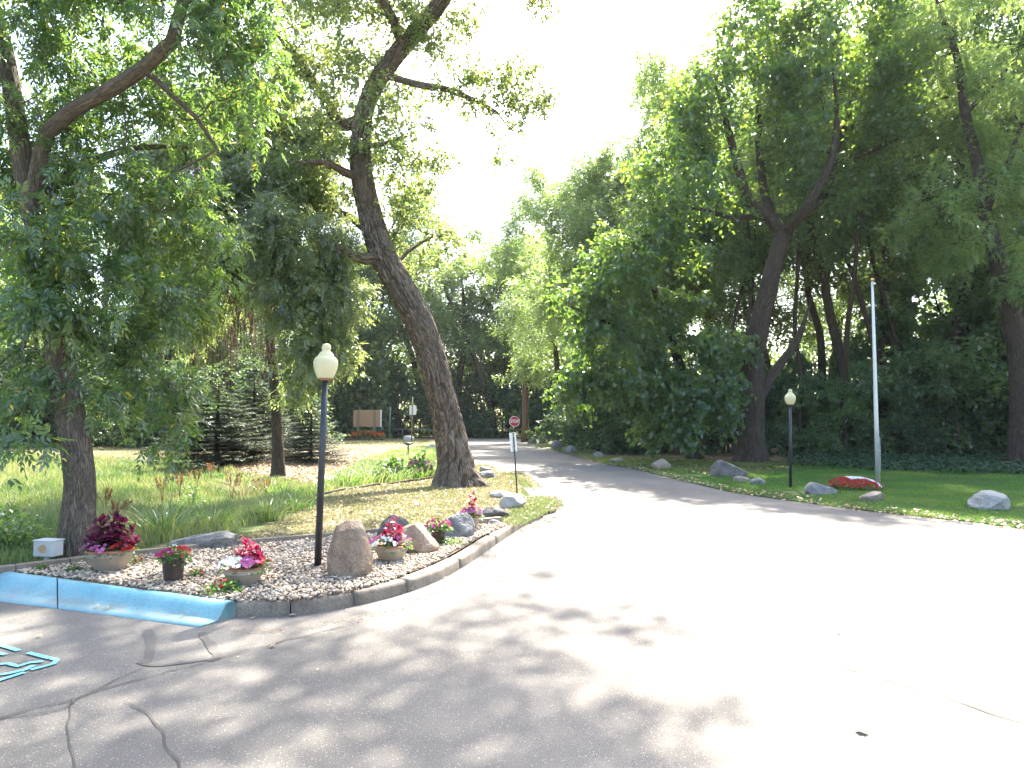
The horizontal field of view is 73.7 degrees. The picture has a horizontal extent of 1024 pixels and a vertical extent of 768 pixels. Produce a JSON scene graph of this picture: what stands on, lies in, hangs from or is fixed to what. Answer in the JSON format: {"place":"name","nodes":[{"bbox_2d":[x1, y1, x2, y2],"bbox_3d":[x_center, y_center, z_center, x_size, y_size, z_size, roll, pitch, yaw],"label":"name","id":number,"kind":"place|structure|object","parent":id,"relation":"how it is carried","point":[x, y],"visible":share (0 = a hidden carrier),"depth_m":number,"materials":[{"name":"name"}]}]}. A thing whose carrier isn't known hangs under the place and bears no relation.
{"place":"outdoors","nodes":[
{"label":"outdoors","id":0,"kind":"place"},
{"bbox_2d":[0,439,555,600],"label":"land","id":1,"kind":"structure","parent":0,"point":[257,526],"depth_m":14.25,"materials":[{"name":"plant"}]},
{"bbox_2d":[0,502,52,551],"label":"weed patch","id":2,"kind":"object","parent":1,"relation":"on","point":[11,535],"visible":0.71,"depth_m":8.09,"materials":[{"name":"green plant"}]},
{"bbox_2d":[0,555,87,573],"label":"timber edging","id":3,"kind":"object","parent":1,"relation":"on","point":[13,567],"visible":0.41,"depth_m":6.96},
{"bbox_2d":[32,538,64,559],"bbox_3d":[-4.919,1.815,7.241,0.254,0.331,0.160,-1,-3,12],"label":"junction box","id":4,"kind":"object","parent":1,"relation":"on","point":[46,548],"visible":0.83,"depth_m":7.19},
{"bbox_2d":[26,358,135,447],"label":"meadow bush","id":5,"kind":"object","parent":1,"relation":"on","point":[100,437],"visible":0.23,"depth_m":45.44,"materials":[{"name":"green plant"}]},
{"bbox_2d":[17,170,176,379],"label":"meadow tree","id":6,"kind":"object","parent":1,"relation":"on","point":[103,306],"visible":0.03,"depth_m":55.95,"materials":[{"name":"green plant"}]},
{"bbox_2d":[0,0,310,558],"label":"ash tree","id":7,"kind":"object","parent":1,"relation":"on","point":[45,304],"visible":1,"depth_m":7.99,"materials":[{"name":"green plant"}]},
{"bbox_2d":[105,493,220,542],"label":"strap leaf clump","id":8,"kind":"object","parent":1,"relation":"on","point":[165,521],"visible":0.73,"depth_m":8.93,"materials":[{"name":"plant"}]},
{"bbox_2d":[0,449,339,565],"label":"tall grass","id":9,"kind":"structure","parent":1,"relation":"on","point":[42,491],"depth_m":15.54,"materials":[{"name":"plant"}]},
{"bbox_2d":[122,358,227,448],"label":"meadow bush","id":10,"kind":"object","parent":1,"relation":"on","point":[146,441],"visible":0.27,"depth_m":46.26,"materials":[{"name":"green plant"}]},
{"bbox_2d":[166,530,238,549],"bbox_3d":[-3.690,1.891,8.160,0.806,0.265,0.381,0,-3,0],"label":"boulder","id":11,"kind":"object","parent":1,"relation":"on","point":[221,539],"visible":0.69,"depth_m":8.05,"materials":[{"name":"stone"}]},
{"bbox_2d":[142,385,288,469],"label":"spruce tree","id":12,"kind":"object","parent":1,"relation":"on","point":[217,453],"visible":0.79,"depth_m":25.02,"materials":[{"name":"green plant"}]},
{"bbox_2d":[2,438,434,460],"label":"straw grass","id":13,"kind":"structure","parent":1,"relation":"on","point":[345,441],"depth_m":46.34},
{"bbox_2d":[134,534,314,554],"bbox_3d":[-3.428,1.955,8.187,2.136,0.130,0.148,2,-4,-34],"label":"timber edging","id":14,"kind":"object","parent":1,"relation":"on","point":[257,540],"visible":0.11,"depth_m":8.38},
{"bbox_2d":[171,351,288,439],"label":"meadow bush","id":15,"kind":"object","parent":1,"relation":"on","point":[244,362],"visible":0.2,"depth_m":50.73,"materials":[{"name":"green plant"}]},
{"bbox_2d":[185,283,285,417],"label":"meadow tree","id":16,"kind":"object","parent":1,"relation":"on","point":[219,357],"visible":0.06,"depth_m":62.05,"materials":[{"name":"green plant"}]},
{"bbox_2d":[111,55,384,476],"bbox_3d":[-6.898,-3.411,18.602,6.949,12.216,7.474,0,-3,0],"label":"drooping tree","id":17,"kind":"object","parent":1,"relation":"on","point":[318,282],"visible":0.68,"depth_m":16.79,"materials":[{"name":"green plant"}]},
{"bbox_2d":[189,378,318,461],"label":"spruce tree","id":18,"kind":"object","parent":1,"relation":"on","point":[254,407],"visible":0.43,"depth_m":28.23,"materials":[{"name":"green plant"}]},
{"bbox_2d":[15,521,505,601],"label":"gravel","id":19,"kind":"structure","parent":1,"relation":"on","point":[296,551],"depth_m":6.72,"materials":[{"name":"gravel"}]},
{"bbox_2d":[77,510,142,572],"bbox_3d":[-4.045,1.573,6.883,0.578,0.600,0.549,0,-3,0],"label":"planter","id":20,"kind":"object","parent":19,"relation":"on","point":[109,550],"visible":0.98,"depth_m":6.80,"materials":[{"name":"plant"}]},
{"bbox_2d":[152,543,193,580],"bbox_3d":[-3.163,1.671,6.382,0.364,0.347,0.360,0,-3,0],"label":"planter","id":21,"kind":"object","parent":19,"relation":"on","point":[172,563],"visible":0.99,"depth_m":6.32,"materials":[{"name":"grey ceramic"}]},
{"bbox_2d":[216,537,272,586],"bbox_3d":[-2.454,1.612,6.247,0.494,0.448,0.500,0,-3,0],"label":"planter","id":22,"kind":"object","parent":19,"relation":"on","point":[247,566],"visible":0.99,"depth_m":6.15,"materials":[{"name":"plant"}]},
{"bbox_2d":[313,343,337,566],"bbox_3d":[-1.954,0.762,7.107,0.253,2.379,0.253,0,-3,0],"label":"lamp post","id":23,"kind":"object","parent":19,"relation":"on","point":[325,363],"visible":0.98,"depth_m":7.08,"materials":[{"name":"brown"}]},
{"bbox_2d":[368,516,413,562],"bbox_3d":[-1.303,1.655,7.367,0.507,0.494,0.488,0,-3,0],"label":"planter","id":24,"kind":"object","parent":19,"relation":"on","point":[389,548],"visible":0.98,"depth_m":7.25,"materials":[{"name":"beige stone"}]},
{"bbox_2d":[200,359,330,447],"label":"meadow bush","id":25,"kind":"object","parent":1,"relation":"on","point":[249,374],"visible":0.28,"depth_m":46.11,"materials":[{"name":"green plant"}]},
{"bbox_2d":[235,492,300,521],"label":"strap leaf clump","id":26,"kind":"object","parent":1,"relation":"on","point":[265,515],"visible":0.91,"depth_m":10.59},
{"bbox_2d":[220,446,373,485],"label":"leaf litter","id":27,"kind":"object","parent":1,"relation":"on","point":[354,456],"visible":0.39,"depth_m":25.00,"materials":[{"name":"plant"}]},
{"bbox_2d":[282,397,352,462],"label":"spruce tree","id":28,"kind":"object","parent":1,"relation":"on","point":[310,449],"visible":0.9,"depth_m":26.74,"materials":[{"name":"green plant"}]},
{"bbox_2d":[327,519,372,577],"bbox_3d":[-1.580,1.640,6.680,0.430,0.617,0.337,0,-3,0],"label":"boulder","id":29,"kind":"object","parent":1,"relation":"on","point":[349,553],"visible":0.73,"depth_m":6.56,"materials":[{"name":"stone"}]},
{"bbox_2d":[155,464,563,547],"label":"dry grass","id":30,"kind":"structure","parent":1,"relation":"on","point":[374,488],"depth_m":13.02,"materials":[{"name":"plant"}]},
{"bbox_2d":[353,410,381,430],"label":"notice board","id":31,"kind":"object","parent":1,"relation":"on","point":[367,418],"visible":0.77,"depth_m":68.53,"materials":[{"name":"brown wood"}]},
{"bbox_2d":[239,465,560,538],"bbox_3d":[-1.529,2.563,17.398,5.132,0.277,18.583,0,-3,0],"label":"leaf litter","id":32,"kind":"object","parent":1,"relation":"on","point":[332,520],"visible":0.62,"depth_m":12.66,"materials":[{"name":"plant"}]},
{"bbox_2d":[400,522,438,554],"bbox_3d":[-1.077,1.808,7.885,0.484,0.409,0.363,0,-3,0],"label":"boulder","id":33,"kind":"object","parent":1,"relation":"on","point":[422,539],"visible":0.54,"depth_m":7.77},
{"bbox_2d":[239,0,609,487],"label":"cottonwood tree","id":34,"kind":"object","parent":1,"relation":"on","point":[455,468],"visible":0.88,"depth_m":17.85,"materials":[{"name":"green plant"}]},
{"bbox_2d":[438,512,474,537],"bbox_3d":[-0.730,1.885,8.976,0.480,0.381,0.331,-1,-3,11],"label":"boulder","id":35,"kind":"object","parent":1,"relation":"on","point":[462,524],"visible":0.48,"depth_m":8.88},
{"bbox_2d":[502,472,558,524],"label":"verge grass","id":36,"kind":"structure","parent":1,"relation":"on","point":[526,519],"depth_m":11.77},
{"bbox_2d":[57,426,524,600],"bbox_3d":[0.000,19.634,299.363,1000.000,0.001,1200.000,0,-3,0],"label":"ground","id":37,"kind":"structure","parent":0,"point":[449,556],"depth_m":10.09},
{"bbox_2d":[0,291,949,438],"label":"wood","id":38,"kind":"object","parent":37,"relation":"on","point":[367,385],"visible":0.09,"depth_m":77.99,"materials":[{"name":"green plant"}]},
{"bbox_2d":[309,443,436,492],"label":"border grass","id":39,"kind":"structure","parent":0,"point":[400,451],"depth_m":26.92,"materials":[{"name":"plant"}]},
{"bbox_2d":[394,430,537,437],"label":"verge","id":40,"kind":"structure","parent":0,"point":[471,437],"depth_m":81.54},
{"bbox_2d":[364,367,425,437],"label":"roadside shrub","id":41,"kind":"object","parent":40,"relation":"on","point":[404,390],"visible":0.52,"depth_m":80.34,"materials":[{"name":"green plant"}]},
{"bbox_2d":[347,263,447,436],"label":"tree","id":42,"kind":"object","parent":40,"relation":"on","point":[397,362],"visible":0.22,"depth_m":80.90,"materials":[{"name":"green plant"}]},
{"bbox_2d":[385,380,433,437],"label":"roadside shrub","id":43,"kind":"object","parent":40,"relation":"on","point":[420,393],"visible":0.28,"depth_m":80.54,"materials":[{"name":"green plant"}]},
{"bbox_2d":[357,235,485,435],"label":"tree","id":44,"kind":"object","parent":40,"relation":"on","point":[414,362],"visible":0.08,"depth_m":86.68,"materials":[{"name":"green plant"}]},
{"bbox_2d":[369,171,502,437],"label":"feathery tree","id":45,"kind":"object","parent":40,"relation":"on","point":[442,323],"visible":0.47,"depth_m":79.87,"materials":[{"name":"green plant"}]},
{"bbox_2d":[385,222,524,392],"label":"tree","id":46,"kind":"object","parent":40,"relation":"on","point":[481,343],"visible":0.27,"depth_m":84.15,"materials":[{"name":"green plant"}]},
{"bbox_2d":[455,370,500,437],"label":"roadside shrub","id":47,"kind":"object","parent":40,"relation":"on","point":[473,384],"visible":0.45,"depth_m":81.91,"materials":[{"name":"green plant"}]},
{"bbox_2d":[464,379,541,437],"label":"roadside shrub","id":48,"kind":"object","parent":40,"relation":"on","point":[510,401],"visible":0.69,"depth_m":79.40,"materials":[{"name":"green plant"}]},
{"bbox_2d":[445,230,563,436],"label":"tree","id":49,"kind":"object","parent":40,"relation":"on","point":[503,288],"visible":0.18,"depth_m":84.49,"materials":[{"name":"green plant"}]},
{"bbox_2d":[448,248,564,436],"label":"tree","id":50,"kind":"object","parent":40,"relation":"on","point":[493,370],"visible":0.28,"depth_m":84.93,"materials":[{"name":"green plant"}]},
{"bbox_2d":[497,368,550,437],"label":"roadside shrub","id":51,"kind":"object","parent":40,"relation":"on","point":[538,414],"visible":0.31,"depth_m":79.56,"materials":[{"name":"green plant"}]},
{"bbox_2d":[0,438,1023,767],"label":"road","id":52,"kind":"structure","parent":0,"point":[612,616],"depth_m":4.67,"materials":[{"name":"asphalt"}]},
{"bbox_2d":[0,571,235,627],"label":"kerb","id":53,"kind":"structure","parent":52,"relation":"on","point":[83,596],"depth_m":5.97,"materials":[{"name":"blue paint"}]},
{"bbox_2d":[137,629,221,665],"bbox_3d":[-2.415,1.891,4.969,0.525,0.001,0.993,2,-4,-25],"label":"asphalt patch","id":54,"kind":"object","parent":52,"relation":"on","point":[151,639],"visible":1,"depth_m":4.84,"materials":[{"name":"asphalt"}]},
{"bbox_2d":[234,511,542,616],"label":"kerb","id":55,"kind":"structure","parent":52,"relation":"on","point":[421,578],"depth_m":6.25,"materials":[{"name":"concrete"}]},
{"bbox_2d":[0,0,1023,425],"label":"sky","id":56,"kind":"structure","parent":0,"point":[585,47],"materials":[{"name":"white"}]},
{"bbox_2d":[518,439,1023,526],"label":"lawn","id":57,"kind":"structure","parent":0,"point":[793,493],"depth_m":17.90,"materials":[{"name":"plant"}]},
{"bbox_2d":[461,180,576,441],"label":"feathery tree","id":58,"kind":"object","parent":57,"relation":"on","point":[509,255],"visible":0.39,"depth_m":61.66,"materials":[{"name":"green plant"}]},
{"bbox_2d":[489,143,600,439],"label":"feathery tree","id":59,"kind":"object","parent":57,"relation":"on","point":[537,177],"visible":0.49,"depth_m":48.68,"materials":[{"name":"green plant"}]},
{"bbox_2d":[524,394,595,446],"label":"shrub","id":60,"kind":"object","parent":57,"relation":"on","point":[551,434],"visible":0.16,"depth_m":49.17,"materials":[{"name":"green plant"}]},
{"bbox_2d":[548,394,593,448],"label":"shrub","id":61,"kind":"object","parent":57,"relation":"on","point":[571,438],"visible":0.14,"depth_m":44.56,"materials":[{"name":"green plant"}]},
{"bbox_2d":[516,130,658,448],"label":"feathery tree","id":62,"kind":"object","parent":57,"relation":"on","point":[591,172],"visible":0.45,"depth_m":44.07,"materials":[{"name":"green plant"}]},
{"bbox_2d":[569,350,648,455],"bbox_3d":[5.763,1.046,36.969,4.519,6.166,6.292,1,-3,-9],"label":"shrub","id":63,"kind":"object","parent":57,"relation":"on","point":[610,441],"visible":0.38,"depth_m":35.87,"materials":[{"name":"green plant"}]},
{"bbox_2d":[544,20,733,345],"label":"feathery tree","id":64,"kind":"object","parent":57,"relation":"on","point":[654,82],"visible":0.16,"depth_m":40.44,"materials":[{"name":"green plant"}]},
{"bbox_2d":[611,131,690,454],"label":"tree","id":65,"kind":"object","parent":57,"relation":"on","point":[630,215],"visible":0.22,"depth_m":35.42,"materials":[{"name":"green plant"}]},
{"bbox_2d":[539,239,767,461],"bbox_3d":[5.804,-1.393,28.547,9.415,9.727,5.677,0,-3,0],"label":"broadleaf tree","id":66,"kind":"object","parent":57,"relation":"on","point":[596,378],"visible":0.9,"depth_m":27.54,"materials":[{"name":"green plant"}]},
{"bbox_2d":[591,46,762,448],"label":"feathery tree","id":67,"kind":"object","parent":57,"relation":"on","point":[706,231],"visible":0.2,"depth_m":45.67,"materials":[{"name":"green plant"}]},
{"bbox_2d":[584,452,805,473],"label":"leaf litter","id":68,"kind":"object","parent":57,"relation":"on","point":[713,461],"visible":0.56,"depth_m":27.79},
{"bbox_2d":[665,363,741,455],"bbox_3d":[10.585,1.550,35.786,5.367,5.334,5.399,-1,-4,19],"label":"shrub","id":69,"kind":"object","parent":57,"relation":"on","point":[727,441],"visible":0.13,"depth_m":34.85,"materials":[{"name":"green plant"}]},
{"bbox_2d":[651,103,771,447],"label":"tree","id":70,"kind":"object","parent":57,"relation":"on","point":[727,319],"visible":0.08,"depth_m":43.21,"materials":[{"name":"green plant"}]},
{"bbox_2d":[695,115,796,455],"bbox_3d":[12.131,-5.213,35.335,5.141,18.066,5.186,-1,-4,24],"label":"tree","id":71,"kind":"object","parent":57,"relation":"on","point":[731,246],"visible":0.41,"depth_m":35.56,"materials":[{"name":"green plant"}]},
{"bbox_2d":[701,128,798,454],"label":"tree","id":72,"kind":"object","parent":57,"relation":"on","point":[741,293],"visible":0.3,"depth_m":36.78,"materials":[{"name":"green plant"}]},
{"bbox_2d":[590,0,952,462],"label":"forked tree","id":73,"kind":"object","parent":57,"relation":"on","point":[697,144],"visible":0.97,"depth_m":28.41,"materials":[{"name":"green plant"}]},
{"bbox_2d":[711,78,845,447],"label":"tree","id":74,"kind":"object","parent":57,"relation":"on","point":[785,317],"visible":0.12,"depth_m":44.75,"materials":[{"name":"green plant"}]},
{"bbox_2d":[775,350,817,440],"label":"understory tree","id":75,"kind":"object","parent":57,"relation":"on","point":[791,363],"visible":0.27,"depth_m":38.59,"materials":[{"name":"green plant"}]},
{"bbox_2d":[733,118,864,413],"bbox_3d":[17.244,-7.162,41.585,7.510,22.796,7.803,-2,-4,25],"label":"tree","id":76,"kind":"object","parent":57,"relation":"on","point":[821,351],"visible":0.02,"depth_m":39.26,"materials":[{"name":"green plant"}]},
{"bbox_2d":[745,36,860,454],"bbox_3d":[13.908,-6.758,32.539,5.867,20.868,6.611,0,-3,-7],"label":"tree","id":77,"kind":"object","parent":57,"relation":"on","point":[798,259],"visible":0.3,"depth_m":32.78,"materials":[{"name":"green plant"}]},
{"bbox_2d":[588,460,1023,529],"bbox_3d":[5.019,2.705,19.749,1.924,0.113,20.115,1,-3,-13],"label":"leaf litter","id":78,"kind":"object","parent":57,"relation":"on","point":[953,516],"visible":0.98,"depth_m":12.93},
{"bbox_2d":[717,0,898,449],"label":"tree","id":79,"kind":"object","parent":57,"relation":"on","point":[836,342],"visible":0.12,"depth_m":35.81,"materials":[{"name":"green plant"}]},
{"bbox_2d":[765,371,851,455],"bbox_3d":[14.304,1.688,35.960,5.687,4.733,5.659,0,-3,1],"label":"shrub","id":80,"kind":"object","parent":57,"relation":"on","point":[772,410],"visible":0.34,"depth_m":34.70,"materials":[{"name":"green plant"}]},
{"bbox_2d":[773,369,849,454],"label":"understory tree","id":81,"kind":"object","parent":57,"relation":"on","point":[813,390],"visible":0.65,"depth_m":34.03,"materials":[{"name":"green plant"}]},
{"bbox_2d":[746,44,902,451],"bbox_3d":[16.577,-7.566,37.148,8.120,23.067,7.206,-1,-4,23],"label":"tree","id":82,"kind":"object","parent":57,"relation":"on","point":[863,308],"visible":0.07,"depth_m":35.33,"materials":[{"name":"green plant"}]},
{"bbox_2d":[797,378,893,457],"bbox_3d":[16.199,1.687,33.199,4.288,4.202,3.079,-1,-3,9],"label":"shrub","id":83,"kind":"object","parent":57,"relation":"on","point":[851,402],"visible":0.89,"depth_m":33.06,"materials":[{"name":"green plant"}]},
{"bbox_2d":[826,335,873,428],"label":"understory tree","id":84,"kind":"object","parent":57,"relation":"on","point":[856,354],"visible":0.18,"depth_m":38.27,"materials":[{"name":"green plant"}]},
{"bbox_2d":[826,476,883,490],"bbox_3d":[8.365,2.422,16.686,1.212,0.349,1.594,0,-3,0],"label":"flower bed","id":85,"kind":"object","parent":57,"relation":"on","point":[856,483],"visible":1,"depth_m":16.28,"materials":[{"name":"red plant"}]},
{"bbox_2d":[790,29,926,455],"bbox_3d":[16.489,-6.969,32.753,6.070,21.331,6.123,3,-4,-37],"label":"tree","id":86,"kind":"object","parent":57,"relation":"on","point":[871,220],"visible":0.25,"depth_m":32.47,"materials":[{"name":"green plant"}]},
{"bbox_2d":[768,26,953,379],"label":"tree","id":87,"kind":"object","parent":57,"relation":"on","point":[819,304],"visible":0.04,"depth_m":50.32,"materials":[{"name":"green plant"}]},
{"bbox_2d":[870,278,880,481],"bbox_3d":[9.964,-0.082,18.729,0.152,5.712,0.124,0,-3,0],"label":"flagpole","id":88,"kind":"object","parent":57,"relation":"on","point":[876,443],"visible":0.99,"depth_m":18.66,"materials":[{"name":"metal"}]},
{"bbox_2d":[842,359,918,452],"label":"understory tree","id":89,"kind":"object","parent":57,"relation":"on","point":[859,371],"visible":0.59,"depth_m":33.03,"materials":[{"name":"green plant"}]},
{"bbox_2d":[830,11,940,354],"bbox_3d":[19.245,-7.889,36.066,6.097,23.603,6.045,0,-3,-8],"label":"tree","id":90,"kind":"object","parent":57,"relation":"on","point":[890,321],"visible":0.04,"depth_m":35.63,"materials":[{"name":"green plant"}]},
{"bbox_2d":[786,0,987,451],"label":"tree","id":91,"kind":"object","parent":57,"relation":"on","point":[885,280],"visible":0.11,"depth_m":36.67,"materials":[{"name":"green plant"}]},
{"bbox_2d":[849,309,933,438],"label":"understory tree","id":92,"kind":"object","parent":57,"relation":"on","point":[903,339],"visible":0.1,"depth_m":36.87,"materials":[{"name":"green plant"}]},
{"bbox_2d":[784,448,1023,474],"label":"ground cover","id":93,"kind":"object","parent":57,"relation":"on","point":[911,461],"visible":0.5,"depth_m":25.23,"materials":[{"name":"green plant"}]},
{"bbox_2d":[817,26,1009,336],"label":"tree","id":94,"kind":"object","parent":57,"relation":"on","point":[856,301],"visible":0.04,"depth_m":45.03,"materials":[{"name":"green plant"}]},
{"bbox_2d":[878,361,962,456],"bbox_3d":[19.713,1.285,33.173,3.746,5.112,5.216,-2,-4,36],"label":"shrub","id":95,"kind":"object","parent":57,"relation":"on","point":[912,436],"visible":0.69,"depth_m":32.10,"materials":[{"name":"green plant"}]},
{"bbox_2d":[848,226,1008,415],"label":"understory tree","id":96,"kind":"object","parent":57,"relation":"on","point":[901,292],"visible":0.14,"depth_m":36.71,"materials":[{"name":"green plant"}]},
{"bbox_2d":[868,334,992,454],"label":"understory tree","id":97,"kind":"object","parent":57,"relation":"on","point":[939,390],"visible":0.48,"depth_m":32.44,"materials":[{"name":"green plant"}]},
{"bbox_2d":[880,344,1008,456],"bbox_3d":[20.944,1.133,32.636,5.982,5.910,5.947,-3,-4,37],"label":"shrub","id":98,"kind":"object","parent":57,"relation":"on","point":[946,360],"visible":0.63,"depth_m":31.68,"materials":[{"name":"green plant"}]},
{"bbox_2d":[871,0,1023,462],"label":"locust tree","id":99,"kind":"object","parent":57,"relation":"on","point":[1010,175],"visible":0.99,"depth_m":25.93,"materials":[{"name":"green plant"}]},
{"bbox_2d":[873,1,1023,370],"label":"tree","id":100,"kind":"object","parent":57,"relation":"on","point":[925,129],"visible":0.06,"depth_m":37.75,"materials":[{"name":"green plant"}]},
{"bbox_2d":[881,0,1023,328],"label":"tree","id":101,"kind":"object","parent":57,"relation":"on","point":[1020,231],"visible":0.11,"depth_m":33.63,"materials":[{"name":"green plant"}]},
{"bbox_2d":[894,1,1023,452],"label":"tree","id":102,"kind":"object","parent":57,"relation":"on","point":[956,325],"visible":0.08,"depth_m":34.86,"materials":[{"name":"green plant"}]},
{"bbox_2d":[915,294,1008,451],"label":"understory tree","id":103,"kind":"object","parent":57,"relation":"on","point":[941,327],"visible":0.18,"depth_m":33.94,"materials":[{"name":"green plant"}]},
{"bbox_2d":[936,330,1008,454],"bbox_3d":[23.948,0.444,33.617,7.231,7.086,5.193,0,-3,0],"label":"shrub","id":104,"kind":"object","parent":57,"relation":"on","point":[983,416],"visible":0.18,"depth_m":32.12,"materials":[{"name":"green plant"}]},
{"bbox_2d":[935,0,1023,274],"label":"tree","id":105,"kind":"object","parent":57,"relation":"on","point":[1012,24],"visible":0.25,"depth_m":31.96,"materials":[{"name":"green plant"}]},
{"bbox_2d":[967,490,1010,509],"bbox_3d":[8.926,2.194,12.782,0.729,0.406,0.589,0,-3,0],"label":"boulder","id":106,"kind":"object","parent":57,"relation":"on","point":[986,499],"visible":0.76,"depth_m":12.61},
{"bbox_2d":[959,280,1020,454],"bbox_3d":[24.390,-1.173,30.814,7.612,10.388,10.599,-2,-4,27],"label":"shrub","id":107,"kind":"object","parent":57,"relation":"on","point":[984,347],"visible":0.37,"depth_m":31.78,"materials":[{"name":"green plant"}]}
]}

